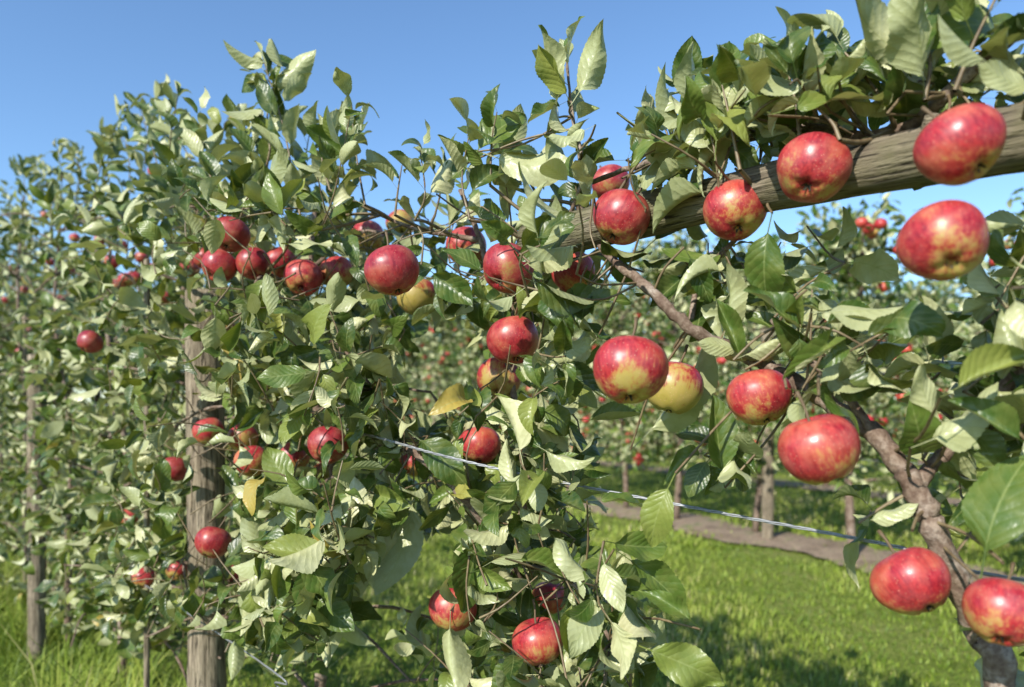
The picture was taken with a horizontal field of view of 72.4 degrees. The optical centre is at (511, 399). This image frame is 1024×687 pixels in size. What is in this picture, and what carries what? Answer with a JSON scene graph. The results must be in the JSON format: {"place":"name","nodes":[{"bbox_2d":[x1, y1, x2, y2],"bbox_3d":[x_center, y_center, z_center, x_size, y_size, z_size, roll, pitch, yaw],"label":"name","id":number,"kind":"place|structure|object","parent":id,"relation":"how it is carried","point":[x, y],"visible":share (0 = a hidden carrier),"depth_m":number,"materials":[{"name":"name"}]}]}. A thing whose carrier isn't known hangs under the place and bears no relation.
{"place":"outdoors","nodes":[
{"label":"outdoors","id":0,"kind":"place"},
{"bbox_2d":[40,210,48,218],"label":"apple","id":1,"kind":"object","parent":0,"point":[42,213],"visible":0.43,"depth_m":4.78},
{"bbox_2d":[45,258,54,265],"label":"apple","id":2,"kind":"object","parent":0,"point":[52,262],"visible":0.68,"depth_m":4.68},
{"bbox_2d":[69,231,79,242],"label":"apple","id":3,"kind":"object","parent":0,"point":[74,237],"visible":0.95,"depth_m":4.20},
{"bbox_2d":[0,506,410,686],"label":"tall grass","id":4,"kind":"structure","parent":0,"point":[75,671],"depth_m":2.98,"materials":[{"name":"plant"}]},
{"bbox_2d":[0,0,1023,401],"label":"sky","id":5,"kind":"structure","parent":0,"point":[63,63],"materials":[{"name":"blue"}]},
{"bbox_2d":[2,402,1023,686],"bbox_3d":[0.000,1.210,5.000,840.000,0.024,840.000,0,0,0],"label":"ground","id":6,"kind":"structure","parent":0,"point":[812,610],"depth_m":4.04,"materials":[{"name":"green plant"}]},
{"bbox_2d":[0,232,21,508],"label":"apple tree","id":7,"kind":"object","parent":6,"relation":"on","point":[12,301],"visible":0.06,"depth_m":6.10,"materials":[{"name":"green plant"}]},
{"bbox_2d":[0,209,46,538],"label":"apple tree","id":8,"kind":"object","parent":6,"relation":"on","point":[7,323],"visible":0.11,"depth_m":5.39,"materials":[{"name":"green plant"}]},
{"bbox_2d":[1,297,8,302],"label":"apple","id":9,"kind":"object","parent":8,"relation":"attached to","point":[4,299],"visible":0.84,"depth_m":5.86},
{"bbox_2d":[20,286,29,293],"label":"apple","id":10,"kind":"object","parent":8,"relation":"hanging from","point":[25,291],"visible":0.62,"depth_m":5.27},
{"bbox_2d":[23,312,26,583],"bbox_3d":[-2.716,0.475,3.902,0.021,1.950,0.021,0,0,0],"label":"wooden stake","id":11,"kind":"object","parent":6,"relation":"on","point":[25,394],"visible":0.3,"depth_m":3.90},
{"bbox_2d":[26,355,46,665],"bbox_3d":[-2.119,0.625,3.121,0.076,1.650,0.077,0,0,0],"label":"wooden post","id":12,"kind":"object","parent":6,"relation":"on","point":[36,623],"visible":0.45,"depth_m":3.09,"materials":[{"name":"wood"}]},
{"bbox_2d":[0,194,83,574],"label":"apple tree","id":13,"kind":"object","parent":6,"relation":"on","point":[49,287],"visible":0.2,"depth_m":4.71,"materials":[{"name":"plant"}]},
{"bbox_2d":[0,180,110,602],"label":"apple tree","id":14,"kind":"object","parent":6,"relation":"on","point":[9,499],"visible":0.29,"depth_m":3.87,"materials":[{"name":"plant"}]},
{"bbox_2d":[0,138,179,649],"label":"apple tree","id":15,"kind":"object","parent":6,"relation":"on","point":[20,231],"visible":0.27,"depth_m":3.24,"materials":[{"name":"green plant"}]},
{"bbox_2d":[104,255,118,268],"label":"apple","id":16,"kind":"object","parent":15,"relation":"attached to","point":[114,264],"visible":0.34,"depth_m":3.19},
{"bbox_2d":[113,279,123,287],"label":"apple","id":17,"kind":"object","parent":15,"relation":"attached to","point":[114,280],"visible":0.1,"depth_m":3.57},
{"bbox_2d":[117,273,133,286],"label":"apple","id":18,"kind":"object","parent":15,"relation":"attached to","point":[126,282],"visible":0.61,"depth_m":3.09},
{"bbox_2d":[135,252,148,263],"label":"apple","id":19,"kind":"object","parent":15,"relation":"attached to","point":[139,259],"visible":0.56,"depth_m":3.30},
{"bbox_2d":[161,291,171,303],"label":"apple","id":20,"kind":"object","parent":15,"relation":"attached to","point":[164,300],"visible":0.36,"depth_m":3.06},
{"bbox_2d":[0,73,243,683],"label":"apple tree","id":21,"kind":"object","parent":6,"relation":"on","point":[108,141],"visible":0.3,"depth_m":2.49,"materials":[{"name":"green plant"}]},
{"bbox_2d":[121,508,138,525],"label":"apple","id":22,"kind":"object","parent":21,"relation":"attached to","point":[129,513],"visible":0.31,"depth_m":2.43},
{"bbox_2d":[128,270,140,284],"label":"apple","id":23,"kind":"object","parent":21,"relation":"hanging from","point":[135,275],"visible":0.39,"depth_m":3.19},
{"bbox_2d":[180,260,200,276],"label":"apple","id":24,"kind":"object","parent":21,"relation":"attached to","point":[194,266],"visible":0.37,"depth_m":2.50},
{"bbox_2d":[144,259,149,686],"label":"wooden stake","id":25,"kind":"object","parent":6,"relation":"on","point":[146,523],"visible":0.3,"depth_m":1.98,"materials":[{"name":"wood"}]},
{"bbox_2d":[11,91,358,682],"bbox_3d":[-0.994,0.104,2.135,0.738,2.194,1.296,0,0,-44],"label":"apple tree","id":26,"kind":"object","parent":6,"relation":"on","point":[135,551],"visible":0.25,"depth_m":2.04,"materials":[{"name":"green plant"}]},
{"bbox_2d":[77,329,103,352],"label":"apple","id":27,"kind":"object","parent":26,"relation":"attached to","point":[89,341],"visible":0.99,"depth_m":1.79,"materials":[{"name":"food"}]},
{"bbox_2d":[130,567,156,588],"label":"apple","id":28,"kind":"object","parent":26,"relation":"attached to","point":[142,583],"visible":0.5,"depth_m":1.98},
{"bbox_2d":[166,561,187,579],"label":"apple","id":29,"kind":"object","parent":26,"relation":"attached to","point":[170,572],"visible":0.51,"depth_m":2.19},
{"bbox_2d":[193,248,204,268],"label":"apple","id":30,"kind":"object","parent":26,"relation":"attached to","point":[199,256],"visible":0.21,"depth_m":2.05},
{"bbox_2d":[227,565,239,582],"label":"apple","id":31,"kind":"object","parent":26,"relation":"attached to","point":[235,575],"visible":0.28,"depth_m":2.42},
{"bbox_2d":[315,463,329,479],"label":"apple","id":32,"kind":"object","parent":26,"relation":"attached to","point":[326,474],"visible":0.1,"depth_m":1.73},
{"bbox_2d":[185,289,226,686],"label":"wooden post","id":33,"kind":"object","parent":6,"relation":"on","point":[206,666],"visible":0.47,"depth_m":1.77,"materials":[{"name":"wood"}]},
{"bbox_2d":[67,38,567,686],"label":"apple tree","id":34,"kind":"object","parent":6,"relation":"on","point":[275,312],"visible":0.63,"depth_m":1.38,"materials":[{"name":"green plant"}]},
{"bbox_2d":[166,451,186,480],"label":"apple","id":35,"kind":"object","parent":34,"relation":"attached to","point":[178,470],"visible":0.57,"depth_m":1.74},
{"bbox_2d":[192,410,223,444],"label":"apple","id":36,"kind":"object","parent":34,"relation":"attached to","point":[205,436],"visible":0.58,"depth_m":1.58,"materials":[{"name":"food"}]},
{"bbox_2d":[194,516,231,558],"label":"apple","id":37,"kind":"object","parent":34,"relation":"attached to","point":[208,540],"visible":0.97,"depth_m":1.34,"materials":[{"name":"food"}]},
{"bbox_2d":[201,249,236,280],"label":"apple","id":38,"kind":"object","parent":34,"relation":"attached to","point":[216,260],"visible":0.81,"depth_m":1.38,"materials":[{"name":"food"}]},
{"bbox_2d":[227,424,258,451],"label":"apple","id":39,"kind":"object","parent":34,"relation":"attached to","point":[246,435],"visible":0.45,"depth_m":1.65,"materials":[{"name":"food"}]},
{"bbox_2d":[233,438,263,476],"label":"apple","id":40,"kind":"object","parent":34,"relation":"attached to","point":[256,463],"visible":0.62,"depth_m":1.48,"materials":[{"name":"food"}]},
{"bbox_2d":[235,245,270,279],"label":"apple","id":41,"kind":"object","parent":34,"relation":"attached to","point":[260,263],"visible":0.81,"depth_m":1.39,"materials":[{"name":"food"}]},
{"bbox_2d":[267,247,294,277],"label":"apple","id":42,"kind":"object","parent":34,"relation":"attached to","point":[274,253],"visible":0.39,"depth_m":1.49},
{"bbox_2d":[281,442,309,468],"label":"apple","id":43,"kind":"object","parent":34,"relation":"attached to","point":[296,456],"visible":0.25,"depth_m":1.59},
{"bbox_2d":[283,259,322,295],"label":"apple","id":44,"kind":"object","parent":34,"relation":"attached to","point":[308,276],"visible":0.94,"depth_m":1.36,"materials":[{"name":"food"}]},
{"bbox_2d":[319,248,352,285],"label":"apple","id":45,"kind":"object","parent":34,"relation":"attached to","point":[342,267],"visible":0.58,"depth_m":1.41,"materials":[{"name":"food"}]},
{"bbox_2d":[354,216,383,251],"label":"apple","id":46,"kind":"object","parent":34,"relation":"attached to","point":[372,225],"visible":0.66,"depth_m":1.63,"materials":[{"name":"food"}]},
{"bbox_2d":[385,209,414,235],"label":"apple","id":47,"kind":"object","parent":34,"relation":"attached to","point":[405,215],"visible":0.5,"depth_m":1.80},
{"bbox_2d":[399,452,417,476],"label":"apple","id":48,"kind":"object","parent":34,"relation":"attached to","point":[408,465],"visible":0.31,"depth_m":1.75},
{"bbox_2d":[397,278,435,314],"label":"apple","id":49,"kind":"object","parent":34,"relation":"attached to","point":[422,293],"visible":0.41,"depth_m":1.30,"materials":[{"name":"food"}]},
{"bbox_2d":[532,582,565,613],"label":"apple","id":50,"kind":"object","parent":34,"relation":"attached to","point":[552,604],"visible":0.5,"depth_m":1.42,"materials":[{"name":"food"}]},
{"bbox_2d":[362,312,428,422],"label":"apple tree","id":51,"kind":"object","parent":6,"relation":"on","point":[418,376],"visible":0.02,"depth_m":12.67,"materials":[{"name":"green plant"}]},
{"bbox_2d":[387,332,437,446],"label":"apple tree","id":52,"kind":"object","parent":6,"relation":"on","point":[414,358],"visible":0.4,"depth_m":11.71,"materials":[{"name":"green plant"}]},
{"bbox_2d":[409,346,431,415],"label":"apple tree","id":53,"kind":"object","parent":6,"relation":"on","point":[421,379],"visible":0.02,"depth_m":20.41,"materials":[{"name":"green plant"}]},
{"bbox_2d":[432,362,437,424],"bbox_3d":[-1.230,0.400,11.144,0.102,2.000,0.103,0,0,0],"label":"wooden post","id":54,"kind":"object","parent":6,"relation":"on","point":[434,383],"visible":0.13,"depth_m":11.10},
{"bbox_2d":[431,353,461,423],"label":"apple tree","id":55,"kind":"object","parent":6,"relation":"on","point":[450,371],"visible":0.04,"depth_m":18.04,"materials":[{"name":"green plant"}]},
{"bbox_2d":[210,16,700,686],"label":"apple tree","id":56,"kind":"object","parent":6,"relation":"on","point":[488,500],"visible":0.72,"depth_m":1.05,"materials":[{"name":"green plant"}]},
{"bbox_2d":[217,215,250,251],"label":"apple","id":57,"kind":"object","parent":56,"relation":"attached to","point":[238,230],"visible":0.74,"depth_m":1.28,"materials":[{"name":"food"}]},
{"bbox_2d":[307,426,347,463],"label":"apple","id":58,"kind":"object","parent":56,"relation":"attached to","point":[319,437],"visible":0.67,"depth_m":1.23,"materials":[{"name":"food"}]},
{"bbox_2d":[429,588,476,631],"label":"apple","id":59,"kind":"object","parent":56,"relation":"attached to","point":[440,607],"visible":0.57,"depth_m":1.06,"materials":[{"name":"food"}]},
{"bbox_2d":[446,226,486,266],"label":"apple","id":60,"kind":"object","parent":56,"relation":"attached to","point":[468,231],"visible":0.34,"depth_m":1.30,"materials":[{"name":"food"}]},
{"bbox_2d":[459,425,500,463],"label":"apple","id":61,"kind":"object","parent":56,"relation":"attached to","point":[485,445],"visible":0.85,"depth_m":1.17,"materials":[{"name":"food"}]},
{"bbox_2d":[477,357,520,399],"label":"apple","id":62,"kind":"object","parent":56,"relation":"attached to","point":[490,369],"visible":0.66,"depth_m":1.20,"materials":[{"name":"food"}]},
{"bbox_2d":[483,242,533,293],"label":"apple","id":63,"kind":"object","parent":56,"relation":"attached to","point":[500,262],"visible":0.67,"depth_m":1.02,"materials":[{"name":"food"}]},
{"bbox_2d":[486,303,538,363],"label":"apple","id":64,"kind":"object","parent":56,"relation":"attached to","point":[520,336],"visible":0.92,"depth_m":1.02,"materials":[{"name":"food"}]},
{"bbox_2d":[512,598,562,665],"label":"apple","id":65,"kind":"object","parent":56,"relation":"attached to","point":[534,641],"visible":0.88,"depth_m":0.97,"materials":[{"name":"food"}]},
{"bbox_2d":[551,252,594,291],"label":"apple","id":66,"kind":"object","parent":56,"relation":"attached to","point":[564,280],"visible":0.39,"depth_m":1.14,"materials":[{"name":"food"}]},
{"bbox_2d":[592,164,629,198],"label":"apple","id":67,"kind":"object","parent":56,"relation":"attached to","point":[607,185],"visible":0.42,"depth_m":1.31,"materials":[{"name":"food"}]},
{"bbox_2d":[434,317,493,436],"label":"apple tree","id":68,"kind":"object","parent":6,"relation":"on","point":[473,354],"visible":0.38,"depth_m":10.10,"materials":[{"name":"green plant"}]},
{"bbox_2d":[469,348,544,446],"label":"apple tree","id":69,"kind":"object","parent":6,"relation":"on","point":[491,356],"visible":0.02,"depth_m":9.36,"materials":[{"name":"green plant"}]},
{"bbox_2d":[0,233,1020,418],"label":"distant trees","id":70,"kind":"object","parent":6,"relation":"on","point":[905,287],"visible":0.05,"depth_m":44.30,"materials":[{"name":"green plant"}]},
{"bbox_2d":[515,268,615,490],"bbox_3d":[0.557,-0.328,8.325,1.731,3.101,1.195,0,0,35],"label":"apple tree","id":71,"kind":"object","parent":6,"relation":"on","point":[530,393],"visible":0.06,"depth_m":8.30,"materials":[{"name":"green plant"}]},
{"bbox_2d":[129,0,1023,686],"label":"apple tree","id":72,"kind":"object","parent":6,"relation":"on","point":[783,92],"visible":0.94,"depth_m":0.76,"materials":[{"name":"green plant"}]},
{"bbox_2d":[364,232,418,295],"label":"apple","id":73,"kind":"object","parent":72,"relation":"hanging from","point":[393,270],"visible":1,"depth_m":0.94,"materials":[{"name":"food"}]},
{"bbox_2d":[593,187,649,244],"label":"apple","id":74,"kind":"object","parent":72,"relation":"attached to","point":[621,217],"visible":0.97,"depth_m":0.88,"materials":[{"name":"food"}]},
{"bbox_2d":[593,317,668,403],"bbox_3d":[0.124,-0.044,0.729,0.077,0.095,0.077,-2,-22,18],"label":"apple","id":75,"kind":"object","parent":72,"relation":"attached to","point":[630,369],"visible":1,"depth_m":0.70,"materials":[{"name":"food"}]},
{"bbox_2d":[648,344,703,414],"bbox_3d":[0.212,-0.029,0.906,0.076,0.094,0.076,10,-9,23],"label":"apple","id":76,"kind":"object","parent":72,"relation":"attached to","point":[680,391],"visible":0.86,"depth_m":0.87,"materials":[{"name":"food"}]},
{"bbox_2d":[703,179,766,240],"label":"apple","id":77,"kind":"object","parent":72,"relation":"hanging from","point":[734,210],"visible":0.94,"depth_m":0.80,"materials":[{"name":"food"}]},
{"bbox_2d":[726,360,791,425],"bbox_3d":[0.276,-0.015,0.798,0.071,0.087,0.071,1,-22,-34],"label":"apple","id":78,"kind":"object","parent":72,"relation":"attached to","point":[761,397],"visible":0.98,"depth_m":0.77,"materials":[{"name":"food"}]},
{"bbox_2d":[777,132,852,202],"bbox_3d":[0.307,-0.240,0.715,0.070,0.075,0.070,0,0,-7],"label":"apple","id":79,"kind":"object","parent":72,"relation":"hanging from","point":[814,167],"visible":1,"depth_m":0.69,"materials":[{"name":"food"}]},
{"bbox_2d":[778,391,860,484],"bbox_3d":[0.278,0.033,0.643,0.070,0.088,0.070,-13,-7,-43],"label":"apple","id":80,"kind":"object","parent":72,"relation":"attached to","point":[820,449],"visible":1,"depth_m":0.62,"materials":[{"name":"food"}]},
{"bbox_2d":[869,529,951,614],"bbox_3d":[0.370,0.163,0.653,0.066,0.073,0.067,0,0,18],"label":"apple","id":81,"kind":"object","parent":72,"relation":"attached to","point":[913,581],"visible":1,"depth_m":0.63,"materials":[{"name":"food"}]},
{"bbox_2d":[896,200,988,280],"bbox_3d":[0.341,-0.129,0.555,0.063,0.068,0.063,0,0,-37],"label":"apple","id":82,"kind":"object","parent":72,"relation":"attached to","point":[944,240],"visible":1,"depth_m":0.53,"materials":[{"name":"food"}]},
{"bbox_2d":[913,103,1006,185],"bbox_3d":[0.353,-0.207,0.555,0.062,0.072,0.063,0,0,10],"label":"apple","id":83,"kind":"object","parent":72,"relation":"hanging from","point":[962,144],"visible":1,"depth_m":0.53,"materials":[{"name":"food"}]},
{"bbox_2d":[961,562,1023,646],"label":"apple","id":84,"kind":"object","parent":72,"relation":"attached to","point":[993,609],"visible":1,"depth_m":0.57,"materials":[{"name":"food"}]},
{"bbox_2d":[585,326,641,462],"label":"apple tree","id":85,"kind":"object","parent":6,"relation":"on","point":[599,403],"visible":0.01,"depth_m":12.76,"materials":[{"name":"green plant"}]},
{"bbox_2d":[593,224,745,519],"bbox_3d":[1.473,-0.294,6.872,1.232,3.033,1.831,0,0,-19],"label":"apple tree","id":86,"kind":"object","parent":6,"relation":"on","point":[651,440],"visible":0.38,"depth_m":6.76,"materials":[{"name":"green plant"}]},
{"bbox_2d":[345,454,1023,584],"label":"soil strip","id":87,"kind":"object","parent":6,"relation":"on","point":[815,547],"visible":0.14,"depth_m":5.94,"materials":[{"name":"soil"}]},
{"bbox_2d":[415,313,472,429],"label":"apple tree","id":88,"kind":"object","parent":87,"relation":"on","point":[444,327],"visible":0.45,"depth_m":10.70,"materials":[{"name":"green plant"}]},
{"bbox_2d":[565,278,678,507],"bbox_3d":[1.146,-0.095,7.614,1.470,2.634,1.015,0,0,30],"label":"apple tree","id":89,"kind":"object","parent":87,"relation":"on","point":[616,317],"visible":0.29,"depth_m":7.61,"materials":[{"name":"green plant"}]},
{"bbox_2d":[675,237,817,531],"bbox_3d":[2.067,-0.126,6.214,1.095,2.695,1.627,0,0,-34],"label":"apple tree","id":90,"kind":"object","parent":87,"relation":"on","point":[726,364],"visible":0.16,"depth_m":6.21,"materials":[{"name":"green plant"}]},
{"bbox_2d":[741,192,970,543],"bbox_3d":[2.593,-0.188,5.342,1.439,2.822,1.456,0,0,-8],"label":"apple tree","id":91,"kind":"object","parent":87,"relation":"on","point":[869,228],"visible":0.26,"depth_m":5.19,"materials":[{"name":"green plant"}]},
{"bbox_2d":[697,410,702,463],"bbox_3d":[3.036,0.400,11.319,0.101,2.000,0.104,0,0,0],"label":"wooden post","id":92,"kind":"object","parent":6,"relation":"on","point":[700,450],"visible":0.05,"depth_m":11.27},
{"bbox_2d":[692,310,761,434],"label":"apple tree","id":93,"kind":"object","parent":6,"relation":"on","point":[724,391],"visible":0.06,"depth_m":10.65,"materials":[{"name":"green plant"}]},
{"bbox_2d":[522,453,959,505],"bbox_3d":[-0.799,1.179,17.174,1.000,0.022,37.995,0,0,-33],"label":"soil strip","id":94,"kind":"object","parent":6,"relation":"on","point":[780,482],"visible":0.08,"depth_m":9.69,"materials":[{"name":"soil"}]},
{"bbox_2d":[417,349,439,418],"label":"apple tree","id":95,"kind":"object","parent":94,"relation":"on","point":[430,361],"visible":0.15,"depth_m":19.32,"materials":[{"name":"green plant"}]},
{"bbox_2d":[457,347,484,415],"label":"apple tree","id":96,"kind":"object","parent":94,"relation":"on","point":[466,366],"visible":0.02,"depth_m":17.20,"materials":[{"name":"green plant"}]},
{"bbox_2d":[559,325,605,438],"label":"apple tree","id":97,"kind":"object","parent":94,"relation":"on","point":[585,415],"visible":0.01,"depth_m":13.78,"materials":[{"name":"green plant"}]},
{"bbox_2d":[632,304,723,452],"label":"apple tree","id":98,"kind":"object","parent":94,"relation":"on","point":[667,332],"visible":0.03,"depth_m":11.81,"materials":[{"name":"green plant"}]},
{"bbox_2d":[761,329,773,538],"bbox_3d":[2.179,0.400,5.967,0.101,2.000,0.104,0,0,0],"label":"wooden post","id":99,"kind":"object","parent":6,"relation":"on","point":[767,497],"visible":0.42,"depth_m":5.92,"materials":[{"name":"wood"}]},
{"bbox_2d":[585,439,919,463],"bbox_3d":[-1.414,0.450,11.442,0.005,0.006,24.097,0,0,-33],"label":"trellis wire","id":100,"kind":"object","parent":99,"relation":"attached to","point":[777,453],"visible":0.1,"depth_m":5.28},
{"bbox_2d":[775,279,888,485],"bbox_3d":[4.309,-0.214,9.484,1.280,2.872,1.652,0,0,-40],"label":"apple tree","id":101,"kind":"object","parent":6,"relation":"on","point":[820,317],"depth_m":9.37,"materials":[{"name":"green plant"}]},
{"bbox_2d":[862,278,966,463],"bbox_3d":[4.871,-0.131,8.338,1.380,2.707,1.396,0,0,12],"label":"apple tree","id":102,"kind":"object","parent":6,"relation":"on","point":[916,291],"visible":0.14,"depth_m":8.16,"materials":[{"name":"green plant"}]},
{"bbox_2d":[885,308,965,467],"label":"apple tree","id":103,"kind":"object","parent":6,"relation":"on","point":[954,358],"depth_m":11.75,"materials":[{"name":"green plant"}]},
{"bbox_2d":[936,187,1023,540],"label":"apple tree","id":104,"kind":"object","parent":6,"relation":"on","point":[1009,242],"visible":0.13,"depth_m":4.48,"materials":[{"name":"green plant"}]},
{"bbox_2d":[953,251,1023,449],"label":"apple tree","id":105,"kind":"object","parent":6,"relation":"on","point":[1005,282],"depth_m":7.70,"materials":[{"name":"green plant"}]},
{"bbox_3d":[1.289,0.525,-0.087,0.106,1.850,0.107,0,0,0],"label":"wooden post","id":106,"kind":"object","parent":6,"relation":"on","visible":0},
{"bbox_2d":[517,102,1023,252],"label":"trellis pole","id":107,"kind":"object","parent":106,"relation":"attached to","point":[883,163],"visible":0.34,"depth_m":0.72,"materials":[{"name":"wood"}]},
{"bbox_3d":[-5.317,0.475,6.531,0.106,1.950,0.106,0,0,0],"label":"wooden post","id":108,"kind":"object","parent":6,"relation":"on","visible":0},
{"bbox_2d":[13,504,287,686],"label":"trellis wire","id":109,"kind":"object","parent":108,"relation":"attached to","point":[269,668],"visible":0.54,"depth_m":1.33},
{"bbox_2d":[1,401,1023,581],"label":"trellis wire","id":110,"kind":"object","parent":108,"relation":"attached to","point":[1020,579],"visible":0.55,"depth_m":0.86,"materials":[{"name":"metal"}]},
{"bbox_2d":[2,449,1023,550],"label":"grass","id":111,"kind":"structure","parent":0,"point":[833,524],"depth_m":7.28,"materials":[{"name":"plant"}]}
]}

